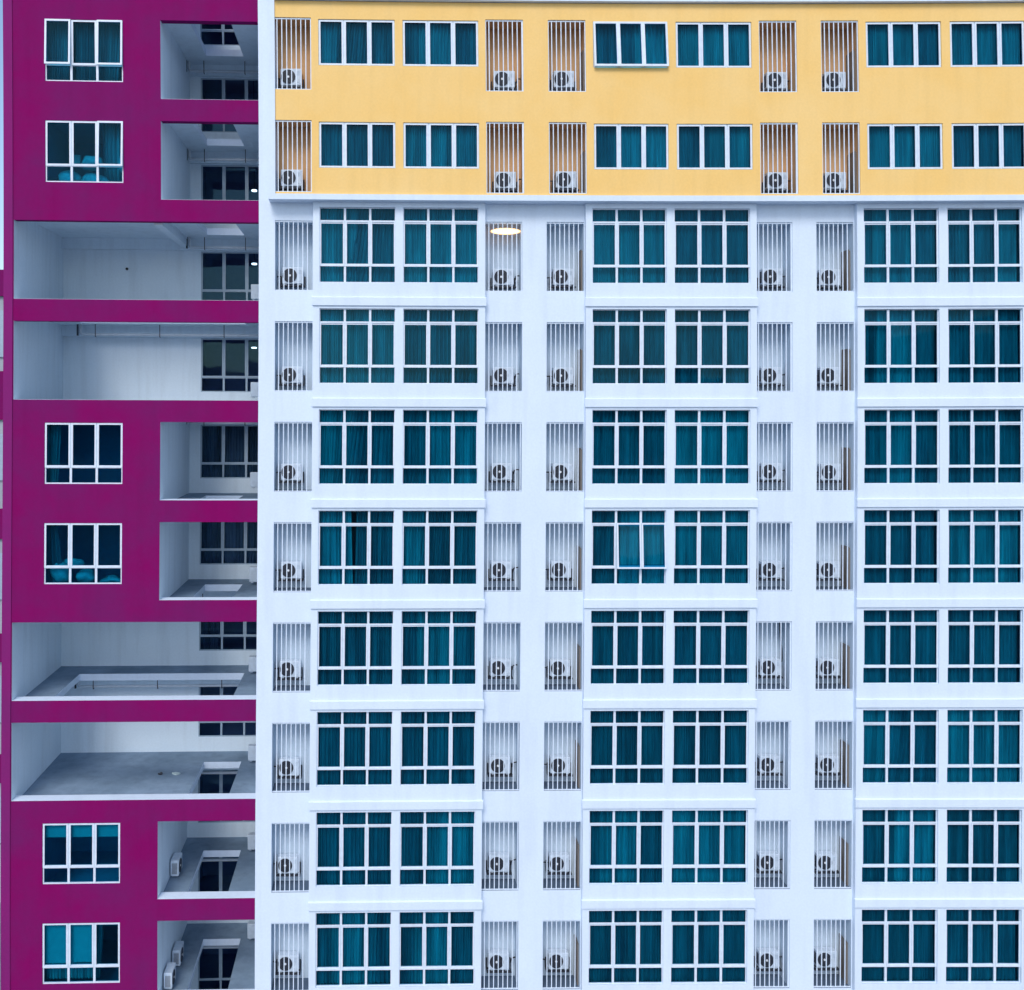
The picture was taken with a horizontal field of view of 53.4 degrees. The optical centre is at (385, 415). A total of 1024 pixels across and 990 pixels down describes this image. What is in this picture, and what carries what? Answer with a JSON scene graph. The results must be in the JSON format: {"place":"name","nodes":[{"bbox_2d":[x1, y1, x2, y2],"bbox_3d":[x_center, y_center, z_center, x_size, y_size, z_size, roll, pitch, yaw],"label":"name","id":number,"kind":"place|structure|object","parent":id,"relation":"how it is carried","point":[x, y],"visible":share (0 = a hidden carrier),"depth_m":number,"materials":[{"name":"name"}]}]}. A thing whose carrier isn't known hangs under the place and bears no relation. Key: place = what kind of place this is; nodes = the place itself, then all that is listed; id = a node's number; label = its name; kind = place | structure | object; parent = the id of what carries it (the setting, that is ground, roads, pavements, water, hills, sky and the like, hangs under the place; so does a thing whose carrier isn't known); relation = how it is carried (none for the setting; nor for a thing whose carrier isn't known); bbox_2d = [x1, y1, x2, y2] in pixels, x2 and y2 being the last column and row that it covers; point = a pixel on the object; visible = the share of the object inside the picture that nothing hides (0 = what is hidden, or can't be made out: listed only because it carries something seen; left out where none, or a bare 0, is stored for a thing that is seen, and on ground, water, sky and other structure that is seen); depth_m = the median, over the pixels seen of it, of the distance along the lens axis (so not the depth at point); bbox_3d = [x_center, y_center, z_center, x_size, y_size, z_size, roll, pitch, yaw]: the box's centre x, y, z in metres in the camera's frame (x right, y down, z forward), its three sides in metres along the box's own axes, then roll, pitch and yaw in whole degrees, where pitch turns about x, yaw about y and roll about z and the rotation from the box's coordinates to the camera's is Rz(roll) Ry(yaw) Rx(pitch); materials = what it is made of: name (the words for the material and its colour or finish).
{"place":"outdoors","nodes":[
{"label":"outdoors","id":0,"kind":"place"},
{"bbox_2d":[0,902,0,989],"bbox_3d":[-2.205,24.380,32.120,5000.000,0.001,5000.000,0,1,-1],"label":"ground","id":1,"kind":"structure","parent":0,"point":[0,945],"depth_m":45.92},
{"bbox_2d":[1,0,258,989],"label":"apartment building","id":2,"kind":"structure","parent":1,"relation":"on","point":[129,376],"depth_m":32.72,"materials":[{"name":"paint"}]},
{"bbox_2d":[43,823,119,883],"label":"window","id":3,"kind":"structure","parent":2,"relation":"in","point":[73,853],"depth_m":33.89,"materials":[{"name":"blue glass"}]},
{"bbox_2d":[43,922,119,983],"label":"window","id":4,"kind":"structure","parent":2,"relation":"in","point":[72,952],"depth_m":32.58,"materials":[{"name":"teal glass"}]},
{"bbox_2d":[44,523,121,583],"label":"window","id":5,"kind":"structure","parent":2,"relation":"in","point":[99,545],"depth_m":35.26,"materials":[{"name":"blue glass"}]},
{"bbox_2d":[44,19,122,81],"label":"window","id":6,"kind":"structure","parent":2,"relation":"in","point":[74,50],"depth_m":32.49,"materials":[{"name":"teal glass"}]},
{"bbox_2d":[45,423,122,483],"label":"window","id":7,"kind":"structure","parent":2,"relation":"in","point":[75,453],"depth_m":36.02,"materials":[{"name":"glass"}]},
{"bbox_2d":[46,120,122,182],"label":"window","id":8,"kind":"structure","parent":2,"relation":"in","point":[64,139],"depth_m":33.07,"materials":[{"name":"teal glass"}]},
{"bbox_2d":[199,622,256,650],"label":"corridor window","id":9,"kind":"structure","parent":2,"relation":"in","point":[208,631],"depth_m":37.48,"materials":[{"name":"grey metal"}]},
{"bbox_2d":[200,425,257,477],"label":"corridor window","id":10,"kind":"structure","parent":2,"relation":"in","point":[226,451],"depth_m":37.63,"materials":[{"name":"black glass"}]},
{"bbox_2d":[200,522,257,564],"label":"corridor window","id":11,"kind":"structure","parent":2,"relation":"in","point":[221,543],"depth_m":37.66,"materials":[{"name":"glass"}]},
{"bbox_2d":[201,165,258,199],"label":"corridor window","id":12,"kind":"structure","parent":2,"relation":"in","point":[223,166],"depth_m":37.29,"materials":[{"name":"grey metal"}]},
{"bbox_2d":[201,252,258,299],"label":"corridor window","id":13,"kind":"structure","parent":2,"relation":"in","point":[223,289],"depth_m":37.33,"materials":[{"name":"grey metal"}]},
{"bbox_2d":[201,338,258,391],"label":"corridor window","id":14,"kind":"structure","parent":2,"relation":"in","point":[223,376],"depth_m":37.36,"materials":[{"name":"black glass"}]},
{"bbox_2d":[255,0,1023,989],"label":"apartment building","id":15,"kind":"structure","parent":1,"relation":"on","point":[397,328],"depth_m":32.13,"materials":[{"name":"white paint"}]},
{"bbox_2d":[273,951,300,974],"bbox_3d":[-3.282,17.838,32.766,1.046,0.620,0.310,0,1,-1],"label":"air conditioner","id":16,"kind":"object","parent":15,"relation":"attached to","point":[290,963],"visible":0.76,"depth_m":32.64,"materials":[{"name":"metal"}]},
{"bbox_2d":[273,854,300,876],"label":"air conditioner","id":17,"kind":"object","parent":15,"relation":"attached to","point":[285,858],"visible":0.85,"depth_m":32.61,"materials":[{"name":"metal"}]},
{"bbox_2d":[274,757,301,778],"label":"air conditioner","id":18,"kind":"object","parent":15,"relation":"attached to","point":[288,768],"visible":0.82,"depth_m":32.59,"materials":[{"name":"metal"}]},
{"bbox_2d":[275,659,302,679],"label":"air conditioner","id":19,"kind":"object","parent":15,"relation":"attached to","point":[285,674],"visible":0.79,"depth_m":32.56,"materials":[{"name":"metal"}]},
{"bbox_2d":[276,463,303,482],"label":"air conditioner","id":20,"kind":"object","parent":15,"relation":"attached to","point":[288,470],"visible":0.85,"depth_m":32.50,"materials":[{"name":"metal"}]},
{"bbox_2d":[277,170,304,190],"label":"air conditioner","id":21,"kind":"object","parent":15,"relation":"attached to","point":[284,173],"visible":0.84,"depth_m":31.93,"materials":[{"name":"metal"}]},
{"bbox_2d":[277,267,305,287],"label":"air conditioner","id":22,"kind":"object","parent":15,"relation":"attached to","point":[297,276],"visible":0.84,"depth_m":32.45,"materials":[{"name":"metal"}]},
{"bbox_2d":[315,912,390,985],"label":"window","id":23,"kind":"structure","parent":15,"relation":"in","point":[352,948],"depth_m":32.25,"materials":[{"name":"teal glass"}]},
{"bbox_2d":[316,812,391,885],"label":"window","id":24,"kind":"structure","parent":15,"relation":"in","point":[352,847],"depth_m":32.22,"materials":[{"name":"teal glass"}]},
{"bbox_2d":[316,712,392,785],"bbox_3d":[-0.977,10.594,32.130,2.428,2.444,0.284,0,1,-1],"label":"window","id":25,"kind":"structure","parent":15,"relation":"in","point":[354,748],"depth_m":32.20,"materials":[{"name":"teal glass"}]},
{"bbox_2d":[317,611,393,684],"bbox_3d":[-0.951,7.390,32.103,2.428,2.438,0.287,0,1,-1],"label":"window","id":26,"kind":"structure","parent":15,"relation":"in","point":[354,647],"depth_m":32.17,"materials":[{"name":"teal glass"}]},
{"bbox_2d":[318,510,393,584],"bbox_3d":[-0.926,4.187,32.076,2.425,2.434,0.289,0,1,-1],"label":"window","id":27,"kind":"structure","parent":15,"relation":"in","point":[374,556],"depth_m":32.14,"materials":[{"name":"teal glass"}]},
{"bbox_2d":[318,19,394,65],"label":"window","id":28,"kind":"structure","parent":15,"relation":"in","point":[340,42],"depth_m":31.69,"materials":[{"name":"teal glass"}]},
{"bbox_2d":[319,309,394,383],"bbox_3d":[-0.887,-2.218,32.018,2.410,2.430,0.288,0,1,-1],"label":"window","id":29,"kind":"structure","parent":15,"relation":"in","point":[356,345],"depth_m":32.09,"materials":[{"name":"teal glass"}]},
{"bbox_2d":[319,409,394,483],"bbox_3d":[-0.903,0.985,32.047,2.419,2.430,0.289,0,1,-1],"label":"window","id":30,"kind":"structure","parent":15,"relation":"in","point":[356,446],"depth_m":32.11,"materials":[{"name":"teal glass"}]},
{"bbox_2d":[320,208,394,282],"bbox_3d":[-0.879,-5.419,31.991,2.408,2.434,0.288,0,1,-1],"label":"window","id":31,"kind":"structure","parent":15,"relation":"in","point":[357,244],"depth_m":32.06,"materials":[{"name":"teal glass"}]},
{"bbox_2d":[319,122,395,167],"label":"window","id":32,"kind":"structure","parent":15,"relation":"in","point":[341,144],"depth_m":31.71,"materials":[{"name":"teal glass"}]},
{"bbox_2d":[399,912,473,984],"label":"window","id":33,"kind":"structure","parent":15,"relation":"in","point":[443,951],"depth_m":32.28,"materials":[{"name":"teal glass"}]},
{"bbox_2d":[399,812,474,884],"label":"window","id":34,"kind":"structure","parent":15,"relation":"in","point":[438,848],"depth_m":32.25,"materials":[{"name":"teal glass"}]},
{"bbox_2d":[400,711,475,784],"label":"window","id":35,"kind":"structure","parent":15,"relation":"in","point":[439,747],"depth_m":32.22,"materials":[{"name":"teal glass"}]},
{"bbox_2d":[401,611,476,684],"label":"window","id":36,"kind":"structure","parent":15,"relation":"in","point":[438,647],"depth_m":32.20,"materials":[{"name":"teal glass"}]},
{"bbox_2d":[402,510,476,584],"bbox_3d":[1.726,4.187,32.101,2.408,2.432,0.288,0,1,-1],"label":"window","id":37,"kind":"structure","parent":15,"relation":"in","point":[439,547],"depth_m":32.17,"materials":[{"name":"teal glass"}]},
{"bbox_2d":[402,410,477,483],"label":"window","id":38,"kind":"structure","parent":15,"relation":"in","point":[440,446],"depth_m":32.13,"materials":[{"name":"teal glass"}]},
{"bbox_2d":[403,208,477,282],"bbox_3d":[1.763,-5.408,32.017,2.395,2.428,0.289,0,1,-1],"label":"window","id":39,"kind":"structure","parent":15,"relation":"in","point":[440,245],"depth_m":32.08,"materials":[{"name":"teal glass"}]},
{"bbox_2d":[403,309,477,383],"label":"window","id":40,"kind":"structure","parent":15,"relation":"in","point":[440,346],"depth_m":32.11,"materials":[{"name":"teal glass"}]},
{"bbox_2d":[402,20,478,66],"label":"window","id":41,"kind":"structure","parent":15,"relation":"in","point":[425,43],"depth_m":31.71,"materials":[{"name":"teal glass"}]},
{"bbox_2d":[403,123,478,168],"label":"window","id":42,"kind":"structure","parent":15,"relation":"in","point":[425,145],"depth_m":31.75,"materials":[{"name":"teal glass"}]},
{"bbox_2d":[486,949,514,972],"bbox_3d":[3.823,17.812,32.836,1.044,0.620,0.310,0,1,-1],"label":"air conditioner","id":43,"kind":"object","parent":15,"relation":"attached to","point":[490,957],"visible":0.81,"depth_m":32.71,"materials":[{"name":"metal"}]},
{"bbox_2d":[486,852,515,874],"bbox_3d":[3.825,14.609,32.808,1.044,0.620,0.310,0,1,-1],"label":"air conditioner","id":44,"kind":"object","parent":15,"relation":"attached to","point":[498,869],"visible":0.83,"depth_m":32.68,"materials":[{"name":"metal"}]},
{"bbox_2d":[487,755,516,776],"bbox_3d":[3.857,11.407,32.780,1.044,0.620,0.310,0,1,-1],"label":"air conditioner","id":45,"kind":"object","parent":15,"relation":"attached to","point":[491,762],"visible":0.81,"depth_m":32.65,"materials":[{"name":"metal"}]},
{"bbox_2d":[487,658,516,678],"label":"air conditioner","id":46,"kind":"object","parent":15,"relation":"attached to","point":[500,672],"visible":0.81,"depth_m":32.62,"materials":[{"name":"metal"}]},
{"bbox_2d":[488,561,517,580],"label":"air conditioner","id":47,"kind":"object","parent":15,"relation":"attached to","point":[499,571],"visible":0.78,"depth_m":32.60,"materials":[{"name":"metal"}]},
{"bbox_2d":[491,71,520,90],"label":"air conditioner","id":48,"kind":"object","parent":15,"relation":"attached to","point":[505,81],"visible":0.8,"depth_m":31.98,"materials":[{"name":"plastic"}]},
{"bbox_2d":[492,172,520,192],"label":"air conditioner","id":49,"kind":"object","parent":15,"relation":"attached to","point":[503,184],"visible":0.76,"depth_m":32.01,"materials":[{"name":"metal"}]},
{"bbox_2d":[543,949,569,972],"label":"air conditioner","id":50,"kind":"object","parent":15,"relation":"attached to","point":[558,960],"visible":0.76,"depth_m":32.73,"materials":[{"name":"metal"}]},
{"bbox_2d":[543,852,571,874],"bbox_3d":[5.549,14.614,32.825,1.046,0.620,0.310,0,1,-1],"label":"air conditioner","id":51,"kind":"object","parent":15,"relation":"attached to","point":[559,855],"visible":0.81,"depth_m":32.70,"materials":[{"name":"metal"}]},
{"bbox_2d":[544,755,572,776],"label":"air conditioner","id":52,"kind":"object","parent":15,"relation":"attached to","point":[554,766],"visible":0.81,"depth_m":32.67,"materials":[{"name":"metal"}]},
{"bbox_2d":[545,658,572,678],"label":"air conditioner","id":53,"kind":"object","parent":15,"relation":"attached to","point":[554,670],"visible":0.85,"depth_m":32.65,"materials":[{"name":"metal"}]},
{"bbox_2d":[546,560,573,580],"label":"air conditioner","id":54,"kind":"object","parent":15,"relation":"attached to","point":[560,570],"visible":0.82,"depth_m":32.62,"materials":[{"name":"metal"}]},
{"bbox_2d":[550,171,578,192],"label":"air conditioner","id":55,"kind":"object","parent":15,"relation":"attached to","point":[564,179],"visible":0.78,"depth_m":32.02,"materials":[{"name":"metal"}]},
{"bbox_2d":[589,910,662,983],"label":"window","id":56,"kind":"structure","parent":15,"relation":"in","point":[623,945],"depth_m":32.34,"materials":[{"name":"teal glass"}]},
{"bbox_2d":[589,811,663,883],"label":"window","id":57,"kind":"structure","parent":15,"relation":"in","point":[625,846],"depth_m":32.31,"materials":[{"name":"teal glass"}]},
{"bbox_2d":[590,711,663,783],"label":"window","id":58,"kind":"structure","parent":15,"relation":"in","point":[626,746],"depth_m":32.28,"materials":[{"name":"teal glass"}]},
{"bbox_2d":[591,610,664,683],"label":"window","id":59,"kind":"structure","parent":15,"relation":"in","point":[628,647],"depth_m":32.25,"materials":[{"name":"teal glass"}]},
{"bbox_2d":[592,209,665,282],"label":"window","id":60,"kind":"structure","parent":15,"relation":"in","point":[629,245],"depth_m":32.14,"materials":[{"name":"teal glass"}]},
{"bbox_2d":[592,310,665,383],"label":"window","id":61,"kind":"structure","parent":15,"relation":"in","point":[628,345],"depth_m":32.17,"materials":[{"name":"teal glass"}]},
{"bbox_2d":[592,410,665,483],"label":"window","id":62,"kind":"structure","parent":15,"relation":"in","point":[629,446],"depth_m":32.20,"materials":[{"name":"teal glass"}]},
{"bbox_2d":[591,510,666,583],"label":"window","id":63,"kind":"structure","parent":15,"relation":"in","point":[629,546],"depth_m":32.21,"materials":[{"name":"teal glass"}]},
{"bbox_2d":[593,21,668,67],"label":"window","id":64,"kind":"structure","parent":15,"relation":"in","point":[615,44],"depth_m":31.77,"materials":[{"name":"teal glass"}]},
{"bbox_2d":[594,124,668,169],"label":"window","id":65,"kind":"structure","parent":15,"relation":"in","point":[616,146],"depth_m":31.80,"materials":[{"name":"teal glass"}]},
{"bbox_2d":[671,910,746,982],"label":"window","id":66,"kind":"structure","parent":15,"relation":"in","point":[707,945],"depth_m":32.35,"materials":[{"name":"teal glass"}]},
{"bbox_2d":[672,810,746,883],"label":"window","id":67,"kind":"structure","parent":15,"relation":"in","point":[708,845],"depth_m":32.34,"materials":[{"name":"teal glass"}]},
{"bbox_2d":[672,710,747,783],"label":"window","id":68,"kind":"structure","parent":15,"relation":"in","point":[709,745],"depth_m":32.31,"materials":[{"name":"teal glass"}]},
{"bbox_2d":[673,610,748,683],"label":"window","id":69,"kind":"structure","parent":15,"relation":"in","point":[709,646],"depth_m":32.28,"materials":[{"name":"teal glass"}]},
{"bbox_2d":[674,510,748,583],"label":"window","id":70,"kind":"structure","parent":15,"relation":"in","point":[710,545],"depth_m":32.25,"materials":[{"name":"teal glass"}]},
{"bbox_2d":[674,410,749,483],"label":"window","id":71,"kind":"structure","parent":15,"relation":"in","point":[711,445],"depth_m":32.22,"materials":[{"name":"teal glass"}]},
{"bbox_2d":[675,209,749,282],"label":"window","id":72,"kind":"structure","parent":15,"relation":"in","point":[711,244],"depth_m":32.17,"materials":[{"name":"teal glass"}]},
{"bbox_2d":[675,310,749,383],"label":"window","id":73,"kind":"structure","parent":15,"relation":"in","point":[712,346],"depth_m":32.19,"materials":[{"name":"teal glass"}]},
{"bbox_2d":[675,22,750,67],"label":"window","id":74,"kind":"structure","parent":15,"relation":"in","point":[698,44],"depth_m":31.80,"materials":[{"name":"teal glass"}]},
{"bbox_2d":[677,124,752,169],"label":"window","id":75,"kind":"structure","parent":15,"relation":"in","point":[699,146],"depth_m":31.83,"materials":[{"name":"teal glass"}]},
{"bbox_2d":[754,948,781,971],"bbox_3d":[12.657,17.806,32.923,1.058,0.620,0.310,0,1,-1],"label":"air conditioner","id":76,"kind":"object","parent":15,"relation":"attached to","point":[766,959],"visible":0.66,"depth_m":32.80,"materials":[{"name":"metal"}]},
{"bbox_2d":[754,851,782,873],"bbox_3d":[12.660,14.602,32.895,1.058,0.620,0.310,0,1,-1],"label":"air conditioner","id":77,"kind":"object","parent":15,"relation":"attached to","point":[767,861],"visible":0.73,"depth_m":32.77,"materials":[{"name":"metal"}]},
{"bbox_2d":[755,754,782,775],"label":"air conditioner","id":78,"kind":"object","parent":15,"relation":"attached to","point":[768,764],"visible":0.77,"depth_m":32.74,"materials":[{"name":"metal"}]},
{"bbox_2d":[756,623,782,678],"bbox_3d":[12.564,7.618,32.832,0.858,1.842,0.310,0,1,-1],"label":"air conditioner","id":79,"kind":"object","parent":15,"relation":"attached to","point":[768,667],"visible":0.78,"depth_m":32.71,"materials":[{"name":"plastic"}]},
{"bbox_2d":[762,172,790,192],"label":"air conditioner","id":80,"kind":"object","parent":15,"relation":"attached to","point":[775,183],"visible":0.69,"depth_m":32.09,"materials":[{"name":"metal"}]},
{"bbox_2d":[814,851,839,873],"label":"air conditioner","id":81,"kind":"object","parent":15,"relation":"attached to","point":[824,861],"visible":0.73,"depth_m":32.79,"materials":[{"name":"metal"}]},
{"bbox_2d":[814,947,839,970],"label":"air conditioner","id":82,"kind":"object","parent":15,"relation":"attached to","point":[824,959],"visible":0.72,"depth_m":32.81,"materials":[{"name":"metal"}]},
{"bbox_2d":[861,910,936,982],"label":"window","id":83,"kind":"structure","parent":15,"relation":"in","point":[897,944],"depth_m":32.42,"materials":[{"name":"teal glass"}]},
{"bbox_2d":[862,810,936,882],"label":"window","id":84,"kind":"structure","parent":15,"relation":"in","point":[897,845],"depth_m":32.39,"materials":[{"name":"teal glass"}]},
{"bbox_2d":[863,610,937,683],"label":"window","id":85,"kind":"structure","parent":15,"relation":"in","point":[899,645],"depth_m":32.34,"materials":[{"name":"teal glass"}]},
{"bbox_2d":[863,710,937,782],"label":"window","id":86,"kind":"structure","parent":15,"relation":"in","point":[899,745],"depth_m":32.36,"materials":[{"name":"teal glass"}]},
{"bbox_2d":[864,209,937,282],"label":"window","id":87,"kind":"structure","parent":15,"relation":"in","point":[899,247],"depth_m":32.22,"materials":[{"name":"teal glass"}]},
{"bbox_2d":[864,309,938,383],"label":"window","id":88,"kind":"structure","parent":15,"relation":"in","point":[899,343],"depth_m":32.24,"materials":[{"name":"teal glass"}]},
{"bbox_2d":[864,409,938,483],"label":"window","id":89,"kind":"structure","parent":15,"relation":"in","point":[891,436],"depth_m":32.28,"materials":[{"name":"teal glass"}]},
{"bbox_2d":[864,510,938,583],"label":"window","id":90,"kind":"structure","parent":15,"relation":"in","point":[899,544],"depth_m":32.31,"materials":[{"name":"teal glass"}]},
{"bbox_2d":[866,22,940,67],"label":"window","id":91,"kind":"structure","parent":15,"relation":"in","point":[889,44],"depth_m":31.85,"materials":[{"name":"teal glass"}]},
{"bbox_2d":[867,124,942,168],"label":"window","id":92,"kind":"structure","parent":15,"relation":"in","point":[889,146],"depth_m":31.88,"materials":[{"name":"teal glass"}]},
{"bbox_2d":[946,810,1020,882],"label":"window","id":93,"kind":"structure","parent":15,"relation":"in","point":[982,844],"depth_m":32.42,"materials":[{"name":"teal glass"}]},
{"bbox_2d":[946,910,1020,981],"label":"window","id":94,"kind":"structure","parent":15,"relation":"in","point":[980,944],"depth_m":32.45,"materials":[{"name":"teal glass"}]},
{"bbox_2d":[947,208,1021,282],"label":"window","id":95,"kind":"structure","parent":15,"relation":"in","point":[981,241],"depth_m":32.24,"materials":[{"name":"teal glass"}]},
{"bbox_2d":[947,710,1021,782],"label":"window","id":96,"kind":"structure","parent":15,"relation":"in","point":[982,745],"depth_m":32.39,"materials":[{"name":"teal glass"}]},
{"bbox_2d":[948,309,1021,382],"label":"window","id":97,"kind":"structure","parent":15,"relation":"in","point":[983,343],"depth_m":32.28,"materials":[{"name":"teal glass"}]},
{"bbox_2d":[948,409,1021,483],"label":"window","id":98,"kind":"structure","parent":15,"relation":"in","point":[983,444],"depth_m":32.30,"materials":[{"name":"teal glass"}]},
{"bbox_2d":[948,509,1021,583],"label":"window","id":99,"kind":"structure","parent":15,"relation":"in","point":[983,543],"depth_m":32.33,"materials":[{"name":"teal glass"}]},
{"bbox_2d":[948,610,1021,682],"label":"window","id":100,"kind":"structure","parent":15,"relation":"in","point":[982,644],"depth_m":32.35,"materials":[{"name":"teal glass"}]},
{"bbox_2d":[950,21,1023,66],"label":"window","id":101,"kind":"structure","parent":15,"relation":"in","point":[990,43],"depth_m":31.88,"materials":[{"name":"teal glass"}]},
{"bbox_2d":[952,123,1023,168],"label":"window","id":102,"kind":"structure","parent":15,"relation":"in","point":[975,145],"depth_m":31.91,"materials":[{"name":"teal glass"}]},
{"bbox_2d":[0,270,2,901],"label":"apartment building","id":103,"kind":"structure","parent":0,"point":[1,382],"depth_m":49.69,"materials":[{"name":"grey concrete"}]},
{"bbox_2d":[0,0,3,269],"label":"sky","id":104,"kind":"structure","parent":0,"point":[1,1],"materials":[{"name":"white"}]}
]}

